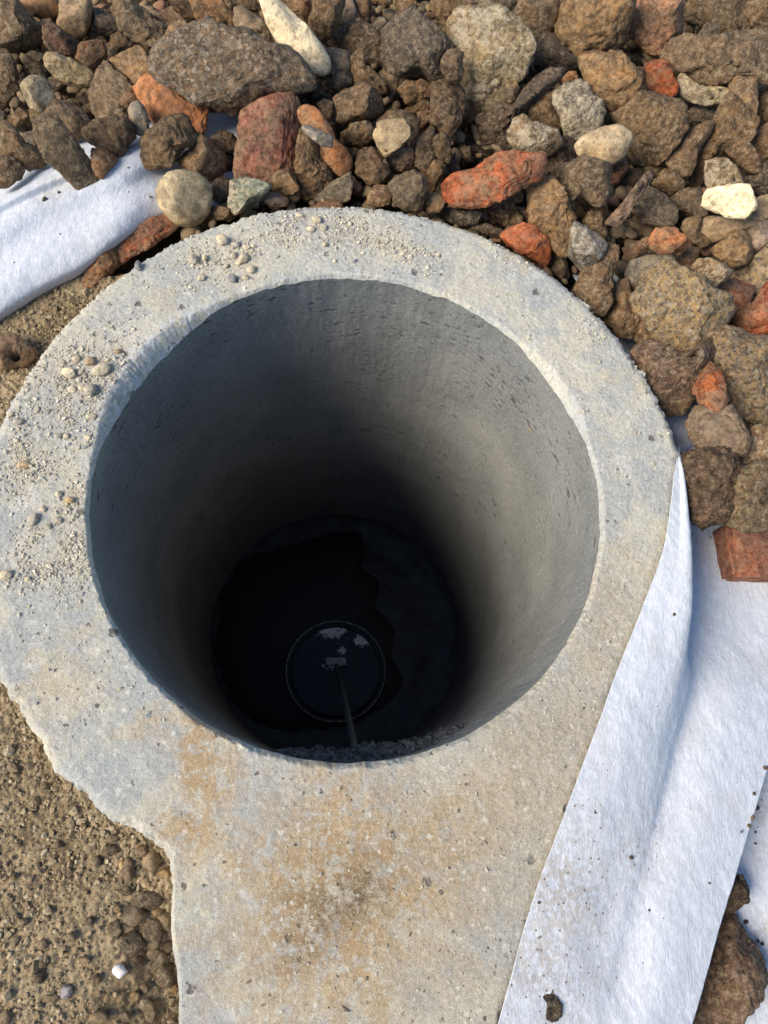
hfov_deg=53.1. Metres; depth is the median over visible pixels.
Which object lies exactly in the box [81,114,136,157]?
clod
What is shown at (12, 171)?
stone
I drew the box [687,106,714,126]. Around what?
stone
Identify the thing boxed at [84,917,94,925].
gravel stone
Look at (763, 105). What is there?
stone
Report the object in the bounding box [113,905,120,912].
gravel stone
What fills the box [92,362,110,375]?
pebble
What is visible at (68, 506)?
grit
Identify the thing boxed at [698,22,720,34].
clod
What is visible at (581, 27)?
stone
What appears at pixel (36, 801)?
gravel stone
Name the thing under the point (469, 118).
stone
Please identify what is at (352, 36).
stone
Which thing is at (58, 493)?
pebble
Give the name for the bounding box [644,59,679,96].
brick fragment
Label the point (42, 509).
pebble
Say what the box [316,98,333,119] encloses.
stone
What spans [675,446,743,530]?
clod
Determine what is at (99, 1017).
gravel stone
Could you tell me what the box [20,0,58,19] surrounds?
stone
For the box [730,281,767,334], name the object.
brick fragment
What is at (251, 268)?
pebble
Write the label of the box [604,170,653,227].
stone
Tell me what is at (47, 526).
pebble
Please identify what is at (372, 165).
clod
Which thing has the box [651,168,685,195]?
stone
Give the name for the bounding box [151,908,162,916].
gravel stone
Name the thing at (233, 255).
pebble
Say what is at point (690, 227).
stone
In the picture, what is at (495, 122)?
stone
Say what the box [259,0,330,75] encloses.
stone
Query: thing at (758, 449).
stone
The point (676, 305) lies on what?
concrete lump
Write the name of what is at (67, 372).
pebble
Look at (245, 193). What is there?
stone
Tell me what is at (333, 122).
stone
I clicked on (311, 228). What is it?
pebble
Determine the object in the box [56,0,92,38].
stone
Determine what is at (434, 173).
stone
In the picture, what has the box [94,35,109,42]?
stone
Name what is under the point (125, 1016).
gravel stone
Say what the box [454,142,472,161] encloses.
stone
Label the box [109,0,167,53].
stone
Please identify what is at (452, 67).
stone
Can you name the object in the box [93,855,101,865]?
gravel stone
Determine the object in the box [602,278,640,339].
stone
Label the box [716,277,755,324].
brick fragment
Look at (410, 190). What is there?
stone
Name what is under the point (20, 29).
stone
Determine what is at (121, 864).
gravel stone
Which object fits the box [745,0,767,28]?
stone
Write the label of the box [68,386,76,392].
pebble
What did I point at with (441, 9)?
stone
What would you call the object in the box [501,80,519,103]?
stone
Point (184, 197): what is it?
stone
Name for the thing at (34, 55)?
stone
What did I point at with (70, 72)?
stone
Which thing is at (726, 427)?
stone
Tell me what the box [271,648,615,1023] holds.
grit
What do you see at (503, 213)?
stone
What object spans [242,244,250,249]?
pebble
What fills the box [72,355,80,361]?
pebble
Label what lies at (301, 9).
stone
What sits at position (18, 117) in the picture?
stone
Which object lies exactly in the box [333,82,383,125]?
stone
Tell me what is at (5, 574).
pebble
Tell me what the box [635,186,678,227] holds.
stone
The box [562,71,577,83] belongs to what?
stone
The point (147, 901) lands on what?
gravel stone
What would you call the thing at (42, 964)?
gravel stone
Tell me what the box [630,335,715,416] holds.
stone
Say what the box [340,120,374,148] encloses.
stone
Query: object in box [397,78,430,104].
rock
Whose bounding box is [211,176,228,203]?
stone
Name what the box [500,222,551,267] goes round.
brick fragment
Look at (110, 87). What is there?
stone
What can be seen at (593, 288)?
stone
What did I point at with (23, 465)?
pebble
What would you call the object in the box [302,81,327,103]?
stone
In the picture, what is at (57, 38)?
stone
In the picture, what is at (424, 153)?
rock
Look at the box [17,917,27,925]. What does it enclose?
gravel stone
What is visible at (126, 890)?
gravel stone
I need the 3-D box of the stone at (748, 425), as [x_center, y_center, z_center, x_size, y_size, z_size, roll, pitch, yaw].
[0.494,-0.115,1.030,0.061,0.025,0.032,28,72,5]
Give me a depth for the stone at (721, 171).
1.10 m
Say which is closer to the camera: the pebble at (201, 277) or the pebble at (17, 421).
the pebble at (17, 421)
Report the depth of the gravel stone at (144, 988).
0.77 m
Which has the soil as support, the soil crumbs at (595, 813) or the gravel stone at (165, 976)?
the gravel stone at (165, 976)
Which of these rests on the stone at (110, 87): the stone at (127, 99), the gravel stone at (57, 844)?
the stone at (127, 99)
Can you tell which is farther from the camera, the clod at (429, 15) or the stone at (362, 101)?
the clod at (429, 15)
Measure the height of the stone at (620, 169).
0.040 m
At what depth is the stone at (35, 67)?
1.12 m
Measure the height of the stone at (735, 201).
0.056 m
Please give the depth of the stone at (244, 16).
1.12 m
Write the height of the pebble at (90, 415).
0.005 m
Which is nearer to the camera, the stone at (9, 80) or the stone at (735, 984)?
the stone at (735, 984)
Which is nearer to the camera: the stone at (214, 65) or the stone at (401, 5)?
the stone at (214, 65)
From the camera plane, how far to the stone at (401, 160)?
1.09 m
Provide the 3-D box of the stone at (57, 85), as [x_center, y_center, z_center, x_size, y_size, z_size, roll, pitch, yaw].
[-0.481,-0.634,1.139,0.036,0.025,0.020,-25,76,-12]
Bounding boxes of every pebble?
[0,570,11,578]
[6,411,13,416]
[13,418,22,424]
[17,461,29,468]
[27,513,39,525]
[39,507,46,511]
[44,524,51,528]
[53,516,62,523]
[55,433,61,438]
[55,491,62,496]
[61,367,75,377]
[64,497,73,502]
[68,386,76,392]
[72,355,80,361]
[83,384,95,395]
[85,357,94,365]
[86,413,95,418]
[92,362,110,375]
[114,349,121,353]
[135,260,141,270]
[187,254,198,263]
[198,274,205,279]
[216,234,227,244]
[227,274,235,282]
[230,251,236,258]
[231,241,239,247]
[238,253,249,263]
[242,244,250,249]
[247,265,255,272]
[295,212,303,216]
[307,226,315,231]
[311,216,321,222]
[320,224,326,230]
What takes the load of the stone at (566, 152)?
on the rubble
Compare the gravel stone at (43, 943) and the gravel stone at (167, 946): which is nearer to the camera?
the gravel stone at (43, 943)
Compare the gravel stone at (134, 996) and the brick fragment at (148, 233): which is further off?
the brick fragment at (148, 233)
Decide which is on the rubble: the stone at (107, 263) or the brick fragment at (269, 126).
the brick fragment at (269, 126)
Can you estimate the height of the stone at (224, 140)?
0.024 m
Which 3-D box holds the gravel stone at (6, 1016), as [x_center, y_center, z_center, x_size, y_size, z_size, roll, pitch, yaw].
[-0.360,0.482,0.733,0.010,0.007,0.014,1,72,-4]
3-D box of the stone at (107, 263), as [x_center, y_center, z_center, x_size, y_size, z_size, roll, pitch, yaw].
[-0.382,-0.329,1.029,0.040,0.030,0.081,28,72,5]
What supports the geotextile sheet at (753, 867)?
on the ground
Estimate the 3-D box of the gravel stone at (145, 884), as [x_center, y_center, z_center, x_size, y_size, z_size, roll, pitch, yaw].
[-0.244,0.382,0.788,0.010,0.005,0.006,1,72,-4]
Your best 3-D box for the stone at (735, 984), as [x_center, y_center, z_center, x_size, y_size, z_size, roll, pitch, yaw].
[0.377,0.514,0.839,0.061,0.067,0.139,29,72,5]
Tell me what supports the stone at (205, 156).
on the geotextile sheet at (92, 223)
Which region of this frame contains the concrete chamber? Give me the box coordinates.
[0,206,678,1023]
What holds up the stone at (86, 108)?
on the rubble
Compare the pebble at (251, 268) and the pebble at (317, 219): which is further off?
the pebble at (317, 219)
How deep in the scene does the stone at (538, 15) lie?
1.16 m
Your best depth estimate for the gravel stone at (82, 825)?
0.79 m
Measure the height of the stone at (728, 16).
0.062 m
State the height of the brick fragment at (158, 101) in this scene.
0.079 m
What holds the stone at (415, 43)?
on the stone at (393, 83)
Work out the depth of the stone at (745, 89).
1.12 m
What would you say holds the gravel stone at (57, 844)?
on the soil
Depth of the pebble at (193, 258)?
0.98 m
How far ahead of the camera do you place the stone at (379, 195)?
1.07 m
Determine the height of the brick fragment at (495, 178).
0.091 m
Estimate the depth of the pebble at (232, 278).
0.98 m
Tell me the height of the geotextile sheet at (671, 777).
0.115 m
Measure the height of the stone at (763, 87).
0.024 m
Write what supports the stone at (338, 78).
on the rubble
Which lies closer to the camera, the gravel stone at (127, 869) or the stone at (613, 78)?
the gravel stone at (127, 869)
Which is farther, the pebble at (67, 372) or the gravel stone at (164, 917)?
the pebble at (67, 372)
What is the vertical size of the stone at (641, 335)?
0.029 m
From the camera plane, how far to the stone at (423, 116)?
1.14 m
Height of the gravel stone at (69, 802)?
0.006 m
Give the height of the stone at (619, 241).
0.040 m
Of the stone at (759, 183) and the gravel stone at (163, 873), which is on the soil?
the gravel stone at (163, 873)
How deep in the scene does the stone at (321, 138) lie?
1.02 m
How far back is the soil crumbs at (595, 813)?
0.86 m
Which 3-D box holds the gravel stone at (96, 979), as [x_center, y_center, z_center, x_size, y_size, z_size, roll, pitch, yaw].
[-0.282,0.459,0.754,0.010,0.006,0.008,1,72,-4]
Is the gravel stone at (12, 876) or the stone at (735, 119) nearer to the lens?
the gravel stone at (12, 876)
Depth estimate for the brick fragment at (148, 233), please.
1.04 m
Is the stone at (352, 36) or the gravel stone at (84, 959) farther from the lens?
the stone at (352, 36)
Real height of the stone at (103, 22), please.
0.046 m
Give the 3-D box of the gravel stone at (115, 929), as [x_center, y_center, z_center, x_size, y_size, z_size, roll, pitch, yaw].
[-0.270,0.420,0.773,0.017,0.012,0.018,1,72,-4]
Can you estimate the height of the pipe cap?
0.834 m
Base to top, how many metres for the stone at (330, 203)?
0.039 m
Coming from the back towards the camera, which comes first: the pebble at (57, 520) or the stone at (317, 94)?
the stone at (317, 94)
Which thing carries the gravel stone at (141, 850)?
on the soil
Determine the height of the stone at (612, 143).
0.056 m
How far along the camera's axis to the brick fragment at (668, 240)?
1.03 m
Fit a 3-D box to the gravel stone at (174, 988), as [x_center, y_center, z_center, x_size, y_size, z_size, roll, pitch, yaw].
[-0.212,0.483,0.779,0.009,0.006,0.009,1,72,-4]
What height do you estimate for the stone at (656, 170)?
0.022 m
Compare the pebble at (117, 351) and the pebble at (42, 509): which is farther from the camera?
the pebble at (117, 351)
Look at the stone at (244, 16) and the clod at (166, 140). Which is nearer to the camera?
the clod at (166, 140)
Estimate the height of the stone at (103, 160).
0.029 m
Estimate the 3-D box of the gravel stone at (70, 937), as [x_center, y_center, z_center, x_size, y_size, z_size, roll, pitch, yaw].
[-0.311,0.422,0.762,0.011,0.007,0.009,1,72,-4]
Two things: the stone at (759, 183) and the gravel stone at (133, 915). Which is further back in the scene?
the stone at (759, 183)
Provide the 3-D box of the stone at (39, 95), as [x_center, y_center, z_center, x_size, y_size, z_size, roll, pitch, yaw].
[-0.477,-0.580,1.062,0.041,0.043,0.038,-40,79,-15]
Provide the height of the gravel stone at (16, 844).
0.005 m
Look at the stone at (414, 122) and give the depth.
1.11 m
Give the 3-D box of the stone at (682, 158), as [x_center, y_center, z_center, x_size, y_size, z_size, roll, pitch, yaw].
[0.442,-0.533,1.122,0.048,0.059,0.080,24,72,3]
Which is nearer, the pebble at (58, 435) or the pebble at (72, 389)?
the pebble at (58, 435)
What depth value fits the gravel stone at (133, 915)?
0.78 m
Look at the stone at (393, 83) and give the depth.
1.17 m
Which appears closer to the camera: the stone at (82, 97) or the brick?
the brick
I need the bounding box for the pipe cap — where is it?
[285,621,385,746]
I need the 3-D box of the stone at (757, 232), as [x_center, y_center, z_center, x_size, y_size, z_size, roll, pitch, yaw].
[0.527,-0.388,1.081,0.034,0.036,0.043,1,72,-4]
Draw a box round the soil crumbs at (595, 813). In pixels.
[13,147,767,945]
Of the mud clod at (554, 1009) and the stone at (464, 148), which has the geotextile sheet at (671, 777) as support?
the mud clod at (554, 1009)
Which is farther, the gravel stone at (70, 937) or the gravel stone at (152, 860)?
the gravel stone at (152, 860)
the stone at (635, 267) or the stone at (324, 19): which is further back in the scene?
the stone at (324, 19)
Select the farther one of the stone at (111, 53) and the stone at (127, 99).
the stone at (111, 53)
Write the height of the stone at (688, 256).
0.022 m
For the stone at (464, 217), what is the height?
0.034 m
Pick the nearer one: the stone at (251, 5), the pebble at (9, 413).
the pebble at (9, 413)
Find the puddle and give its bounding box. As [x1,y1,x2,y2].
[212,530,402,732]
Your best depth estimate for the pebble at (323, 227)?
1.01 m
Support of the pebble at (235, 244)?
on the concrete chamber
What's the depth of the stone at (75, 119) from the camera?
1.07 m
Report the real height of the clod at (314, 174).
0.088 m
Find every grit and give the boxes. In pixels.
[0,208,669,721]
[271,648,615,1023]
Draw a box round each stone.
[0,0,42,54]
[0,48,19,109]
[0,108,7,119]
[0,119,46,171]
[0,155,25,188]
[1,1009,11,1023]
[4,108,10,114]
[7,107,27,127]
[9,873,16,879]
[11,841,21,847]
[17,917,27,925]
[19,131,36,144]
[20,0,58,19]
[20,74,55,111]
[21,50,43,73]
[24,60,50,78]
[31,112,99,189]
[32,797,41,805]
[33,971,44,983]
[39,18,53,24]
[39,939,48,948]
[39,961,46,967]
[42,23,79,58]
[43,51,94,89]
[44,98,89,140]
[47,76,68,93]
[50,994,59,1003]
[53,841,62,847]
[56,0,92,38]
[60,984,72,998]
[65,932,75,941]
[66,799,75,804]
[75,40,107,70]
[76,88,88,105]
[76,955,89,963]
[80,823,86,828]
[82,103,91,112]
[82,247,120,287]
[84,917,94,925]
[87,60,137,117]
[88,7,117,38]
[89,1011,109,1022]
[90,147,117,179]
[92,974,101,983]
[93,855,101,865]
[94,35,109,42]
[101,844,119,857]
[105,43,117,63]
[106,834,118,842]
[107,919,123,939]
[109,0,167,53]
[109,45,147,84]
[112,963,127,978]
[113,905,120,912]
[119,860,123,869]
[119,930,145,956]
[119,1012,130,1021]
[120,93,135,106]
[121,857,134,881]
[121,885,132,895]
[121,905,146,926]
[128,100,149,136]
[129,890,162,911]
[129,991,139,1001]
[130,955,145,969]
[134,845,148,856]
[139,917,163,950]
[140,983,148,993]
[141,881,150,887]
[142,849,161,871]
[144,999,158,1023]
[145,947,159,960]
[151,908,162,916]
[153,950,168,967]
[154,962,176,988]
[155,6,185,23]
[155,169,212,227]
[158,868,169,878]
[158,910,170,932]
[162,940,172,953]
[163,19,187,35]
[171,983,178,993]
[177,132,227,181]
[188,0,233,25]
[207,205,231,220]
[210,129,236,153]
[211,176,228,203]
[225,0,236,10]
[227,177,271,215]
[233,5,274,41]
[236,0,257,11]
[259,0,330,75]
[262,192,288,207]
[268,168,299,195]
[281,0,311,24]
[301,125,333,147]
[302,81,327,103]
[308,0,345,43]
[308,199,343,208]
[315,171,353,202]
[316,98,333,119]
[319,99,337,130]
[324,47,353,92]
[327,17,381,72]
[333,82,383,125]
[339,0,356,26]
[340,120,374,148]
[349,47,387,94]
[349,147,357,160]
[367,184,391,207]
[371,0,392,5]
[372,17,388,34]
[373,118,410,157]
[375,109,420,147]
[378,69,405,96]
[380,4,453,82]
[387,147,415,174]
[387,169,430,213]
[395,0,416,11]
[415,128,425,145]
[416,109,429,128]
[420,159,445,191]
[425,190,445,213]
[429,0,476,20]
[434,19,446,32]
[436,152,459,190]
[440,48,464,83]
[441,207,482,225]
[446,1,536,112]
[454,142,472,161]
[459,66,567,169]
[460,99,480,128]
[471,223,502,238]
[475,0,498,4]
[486,197,524,226]
[499,0,517,10]
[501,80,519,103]
[506,113,563,156]
[510,191,522,203]
[510,211,523,224]
[511,0,559,35]
[518,65,531,83]
[526,89,561,130]
[526,175,577,258]
[532,30,578,72]
[547,135,575,180]
[549,249,569,284]
[551,0,636,55]
[552,78,606,140]
[558,153,613,207]
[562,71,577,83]
[566,221,607,270]
[571,243,619,316]
[574,124,632,165]
[577,49,642,111]
[580,199,609,219]
[581,210,608,240]
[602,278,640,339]
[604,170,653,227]
[608,88,689,167]
[611,158,627,183]
[615,214,644,244]
[621,236,649,261]
[624,168,643,186]
[624,254,675,289]
[628,0,685,56]
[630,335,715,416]
[633,320,652,343]
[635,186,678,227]
[637,66,646,89]
[637,164,663,181]
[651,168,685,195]
[658,28,767,86]
[665,120,715,177]
[670,186,707,217]
[675,246,701,270]
[677,73,728,106]
[680,215,710,247]
[683,0,751,33]
[685,404,752,457]
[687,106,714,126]
[688,91,759,187]
[690,257,732,286]
[693,913,767,1023]
[700,194,767,242]
[701,183,757,219]
[703,157,743,187]
[710,229,754,268]
[725,139,761,173]
[725,459,767,533]
[728,75,758,113]
[742,160,767,195]
[742,424,767,465]
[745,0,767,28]
[745,422,753,430]
[746,219,767,252]
[751,122,767,158]
[758,87,767,122]
[759,84,767,93]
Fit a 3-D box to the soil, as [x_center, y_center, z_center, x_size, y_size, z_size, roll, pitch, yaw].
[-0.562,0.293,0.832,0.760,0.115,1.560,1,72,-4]
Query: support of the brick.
on the geotextile sheet at (671, 777)
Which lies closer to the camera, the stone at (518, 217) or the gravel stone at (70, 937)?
the gravel stone at (70, 937)
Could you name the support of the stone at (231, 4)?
on the rubble
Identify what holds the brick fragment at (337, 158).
on the rubble
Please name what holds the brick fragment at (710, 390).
on the stone at (672, 374)
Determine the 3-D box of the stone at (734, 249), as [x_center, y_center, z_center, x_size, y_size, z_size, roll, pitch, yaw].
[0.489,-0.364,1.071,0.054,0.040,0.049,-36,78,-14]
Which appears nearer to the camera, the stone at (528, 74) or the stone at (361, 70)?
the stone at (361, 70)
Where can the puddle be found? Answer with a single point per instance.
(276, 604)
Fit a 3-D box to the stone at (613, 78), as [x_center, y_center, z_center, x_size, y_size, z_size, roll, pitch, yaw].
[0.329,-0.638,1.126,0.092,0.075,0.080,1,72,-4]
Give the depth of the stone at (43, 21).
1.12 m
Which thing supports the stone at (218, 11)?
on the rubble
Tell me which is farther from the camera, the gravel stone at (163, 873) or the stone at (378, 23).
the stone at (378, 23)
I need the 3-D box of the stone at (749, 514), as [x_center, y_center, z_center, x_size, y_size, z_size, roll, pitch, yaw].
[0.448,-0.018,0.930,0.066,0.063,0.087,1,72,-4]
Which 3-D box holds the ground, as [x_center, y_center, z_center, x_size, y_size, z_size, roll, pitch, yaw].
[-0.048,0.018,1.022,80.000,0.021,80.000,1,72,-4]
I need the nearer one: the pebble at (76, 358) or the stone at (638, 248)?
the pebble at (76, 358)
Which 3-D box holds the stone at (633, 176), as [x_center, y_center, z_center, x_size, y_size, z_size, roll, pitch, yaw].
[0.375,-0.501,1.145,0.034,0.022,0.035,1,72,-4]
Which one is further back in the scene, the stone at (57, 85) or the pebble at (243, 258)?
the stone at (57, 85)
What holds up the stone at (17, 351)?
on the soil
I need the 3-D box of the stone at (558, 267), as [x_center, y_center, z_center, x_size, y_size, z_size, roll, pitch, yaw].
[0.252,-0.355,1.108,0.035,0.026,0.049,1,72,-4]
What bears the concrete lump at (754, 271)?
on the rubble
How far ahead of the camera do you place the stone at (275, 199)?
1.08 m
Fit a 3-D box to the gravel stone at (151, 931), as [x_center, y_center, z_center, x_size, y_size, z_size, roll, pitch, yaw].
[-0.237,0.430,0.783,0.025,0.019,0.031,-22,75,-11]
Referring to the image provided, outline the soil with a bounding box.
[0,226,216,1023]
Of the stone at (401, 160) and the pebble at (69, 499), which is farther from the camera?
the stone at (401, 160)
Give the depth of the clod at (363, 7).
1.18 m
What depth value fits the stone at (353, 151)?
1.11 m
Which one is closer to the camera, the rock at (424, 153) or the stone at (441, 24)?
the rock at (424, 153)
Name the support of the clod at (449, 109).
on the rubble
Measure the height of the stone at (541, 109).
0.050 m
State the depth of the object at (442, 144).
1.08 m
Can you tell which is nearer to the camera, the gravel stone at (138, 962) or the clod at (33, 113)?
the gravel stone at (138, 962)
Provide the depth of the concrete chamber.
0.96 m
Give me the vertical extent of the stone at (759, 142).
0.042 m
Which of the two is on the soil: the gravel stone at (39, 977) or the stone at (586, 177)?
the gravel stone at (39, 977)
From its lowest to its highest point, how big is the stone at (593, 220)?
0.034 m
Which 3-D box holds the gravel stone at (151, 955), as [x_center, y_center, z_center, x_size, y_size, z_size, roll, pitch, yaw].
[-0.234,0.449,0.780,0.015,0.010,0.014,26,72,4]
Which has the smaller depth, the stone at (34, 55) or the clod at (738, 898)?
the clod at (738, 898)
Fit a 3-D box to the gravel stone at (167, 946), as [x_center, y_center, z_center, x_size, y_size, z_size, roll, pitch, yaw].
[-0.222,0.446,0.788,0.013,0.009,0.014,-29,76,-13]
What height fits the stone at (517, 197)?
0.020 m
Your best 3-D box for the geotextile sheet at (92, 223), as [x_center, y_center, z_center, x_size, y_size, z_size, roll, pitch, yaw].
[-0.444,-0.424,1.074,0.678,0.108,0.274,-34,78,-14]
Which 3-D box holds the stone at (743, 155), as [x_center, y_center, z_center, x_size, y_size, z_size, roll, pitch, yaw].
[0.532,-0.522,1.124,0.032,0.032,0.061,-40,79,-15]
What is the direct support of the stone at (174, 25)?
on the rubble
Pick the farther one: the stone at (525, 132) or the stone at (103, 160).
the stone at (525, 132)
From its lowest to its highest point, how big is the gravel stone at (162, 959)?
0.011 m
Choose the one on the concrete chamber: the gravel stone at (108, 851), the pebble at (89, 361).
the pebble at (89, 361)
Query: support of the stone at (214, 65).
on the rubble
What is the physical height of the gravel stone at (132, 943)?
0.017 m
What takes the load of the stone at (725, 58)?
on the rubble
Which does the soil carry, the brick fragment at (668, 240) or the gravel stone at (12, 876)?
the gravel stone at (12, 876)
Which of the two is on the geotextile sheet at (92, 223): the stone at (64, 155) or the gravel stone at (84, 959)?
the stone at (64, 155)
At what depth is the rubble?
1.14 m
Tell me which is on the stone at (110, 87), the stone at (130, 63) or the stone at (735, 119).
the stone at (130, 63)
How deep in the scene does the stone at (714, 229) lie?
1.08 m
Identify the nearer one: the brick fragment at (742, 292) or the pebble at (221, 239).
the pebble at (221, 239)
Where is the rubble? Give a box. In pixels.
[3,0,767,463]
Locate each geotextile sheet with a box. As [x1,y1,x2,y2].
[0,111,258,320]
[498,272,767,1023]
[724,770,767,1023]
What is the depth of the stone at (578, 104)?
1.12 m
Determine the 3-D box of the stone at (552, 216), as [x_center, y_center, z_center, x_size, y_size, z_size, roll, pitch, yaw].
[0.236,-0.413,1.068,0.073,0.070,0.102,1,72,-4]
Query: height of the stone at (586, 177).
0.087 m
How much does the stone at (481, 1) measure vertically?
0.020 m
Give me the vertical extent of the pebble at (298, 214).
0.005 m
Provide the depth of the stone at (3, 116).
1.08 m
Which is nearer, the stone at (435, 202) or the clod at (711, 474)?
the clod at (711, 474)
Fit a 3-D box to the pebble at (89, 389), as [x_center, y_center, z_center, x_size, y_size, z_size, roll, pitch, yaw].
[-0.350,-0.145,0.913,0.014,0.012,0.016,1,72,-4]
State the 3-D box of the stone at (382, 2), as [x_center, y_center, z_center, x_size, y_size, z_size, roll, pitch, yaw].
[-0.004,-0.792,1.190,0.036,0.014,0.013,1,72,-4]
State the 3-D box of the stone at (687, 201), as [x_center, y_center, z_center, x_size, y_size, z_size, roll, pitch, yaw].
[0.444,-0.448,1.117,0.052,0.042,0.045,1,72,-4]
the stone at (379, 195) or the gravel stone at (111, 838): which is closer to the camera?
the gravel stone at (111, 838)
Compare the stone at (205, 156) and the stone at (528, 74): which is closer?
the stone at (205, 156)
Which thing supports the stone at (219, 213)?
on the rubble
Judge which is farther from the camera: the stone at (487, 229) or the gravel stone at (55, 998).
the stone at (487, 229)
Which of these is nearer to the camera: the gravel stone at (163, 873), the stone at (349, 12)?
the gravel stone at (163, 873)
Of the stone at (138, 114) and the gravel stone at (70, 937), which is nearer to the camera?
the gravel stone at (70, 937)
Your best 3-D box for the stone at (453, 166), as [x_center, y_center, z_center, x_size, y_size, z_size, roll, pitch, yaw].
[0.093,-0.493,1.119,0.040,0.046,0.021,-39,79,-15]
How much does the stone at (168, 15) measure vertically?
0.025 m
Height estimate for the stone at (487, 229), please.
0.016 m
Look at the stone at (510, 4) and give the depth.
1.20 m
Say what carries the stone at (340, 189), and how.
on the rubble
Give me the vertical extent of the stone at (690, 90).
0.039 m
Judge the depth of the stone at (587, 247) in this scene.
1.02 m
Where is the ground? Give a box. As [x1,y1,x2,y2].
[14,0,759,1016]
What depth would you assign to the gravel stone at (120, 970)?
0.76 m
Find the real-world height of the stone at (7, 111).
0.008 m
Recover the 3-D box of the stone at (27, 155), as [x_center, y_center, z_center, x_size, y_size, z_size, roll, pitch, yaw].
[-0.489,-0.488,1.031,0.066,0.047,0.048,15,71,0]
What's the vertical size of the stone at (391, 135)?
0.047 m
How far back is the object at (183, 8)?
1.15 m
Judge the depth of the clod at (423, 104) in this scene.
1.15 m
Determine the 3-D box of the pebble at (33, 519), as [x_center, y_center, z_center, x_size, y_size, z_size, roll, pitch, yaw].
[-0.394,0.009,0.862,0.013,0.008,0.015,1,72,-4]
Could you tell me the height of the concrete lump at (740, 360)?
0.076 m
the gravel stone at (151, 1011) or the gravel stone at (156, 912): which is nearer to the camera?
the gravel stone at (151, 1011)
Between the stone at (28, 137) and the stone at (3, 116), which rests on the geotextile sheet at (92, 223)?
the stone at (28, 137)
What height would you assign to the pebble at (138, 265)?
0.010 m
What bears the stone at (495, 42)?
on the rubble
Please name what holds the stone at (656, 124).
on the rubble
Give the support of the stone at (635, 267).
on the rubble
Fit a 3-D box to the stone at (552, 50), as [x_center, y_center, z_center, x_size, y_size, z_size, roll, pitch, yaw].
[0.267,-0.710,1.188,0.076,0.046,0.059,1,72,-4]
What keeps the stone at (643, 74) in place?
on the rubble
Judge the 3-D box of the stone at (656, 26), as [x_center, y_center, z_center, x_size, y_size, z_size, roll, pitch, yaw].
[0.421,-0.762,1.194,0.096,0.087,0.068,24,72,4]
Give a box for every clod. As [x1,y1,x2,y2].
[28,108,43,120]
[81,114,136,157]
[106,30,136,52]
[140,112,197,169]
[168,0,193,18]
[293,126,334,202]
[354,0,371,24]
[354,146,391,186]
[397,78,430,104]
[404,98,429,116]
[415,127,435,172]
[424,11,435,19]
[429,78,468,138]
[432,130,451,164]
[543,989,562,1022]
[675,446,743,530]
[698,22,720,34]
[725,874,749,913]
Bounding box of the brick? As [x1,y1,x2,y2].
[712,525,767,582]
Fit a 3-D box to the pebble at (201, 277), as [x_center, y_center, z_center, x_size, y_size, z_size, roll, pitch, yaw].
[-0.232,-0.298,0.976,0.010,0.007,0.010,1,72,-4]
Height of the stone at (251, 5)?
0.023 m
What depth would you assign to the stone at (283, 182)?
1.06 m
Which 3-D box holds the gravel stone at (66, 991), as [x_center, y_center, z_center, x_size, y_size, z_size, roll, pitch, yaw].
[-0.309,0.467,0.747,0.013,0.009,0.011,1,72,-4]
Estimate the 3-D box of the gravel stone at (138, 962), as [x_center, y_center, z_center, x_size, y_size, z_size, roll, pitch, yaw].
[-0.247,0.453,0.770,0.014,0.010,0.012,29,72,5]
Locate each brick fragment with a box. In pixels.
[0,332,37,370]
[117,214,178,265]
[132,73,208,133]
[232,91,301,182]
[297,104,352,176]
[441,150,547,209]
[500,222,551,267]
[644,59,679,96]
[648,226,691,254]
[692,360,728,412]
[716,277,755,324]
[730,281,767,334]
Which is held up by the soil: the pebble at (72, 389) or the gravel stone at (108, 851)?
the gravel stone at (108, 851)
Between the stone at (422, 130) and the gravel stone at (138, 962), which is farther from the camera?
the stone at (422, 130)
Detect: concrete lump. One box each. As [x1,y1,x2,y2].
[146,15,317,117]
[628,258,734,350]
[707,324,767,426]
[730,244,767,294]
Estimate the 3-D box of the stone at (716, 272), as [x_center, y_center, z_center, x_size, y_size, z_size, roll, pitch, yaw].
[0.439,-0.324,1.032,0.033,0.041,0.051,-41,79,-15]
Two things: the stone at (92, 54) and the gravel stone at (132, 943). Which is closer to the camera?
the gravel stone at (132, 943)

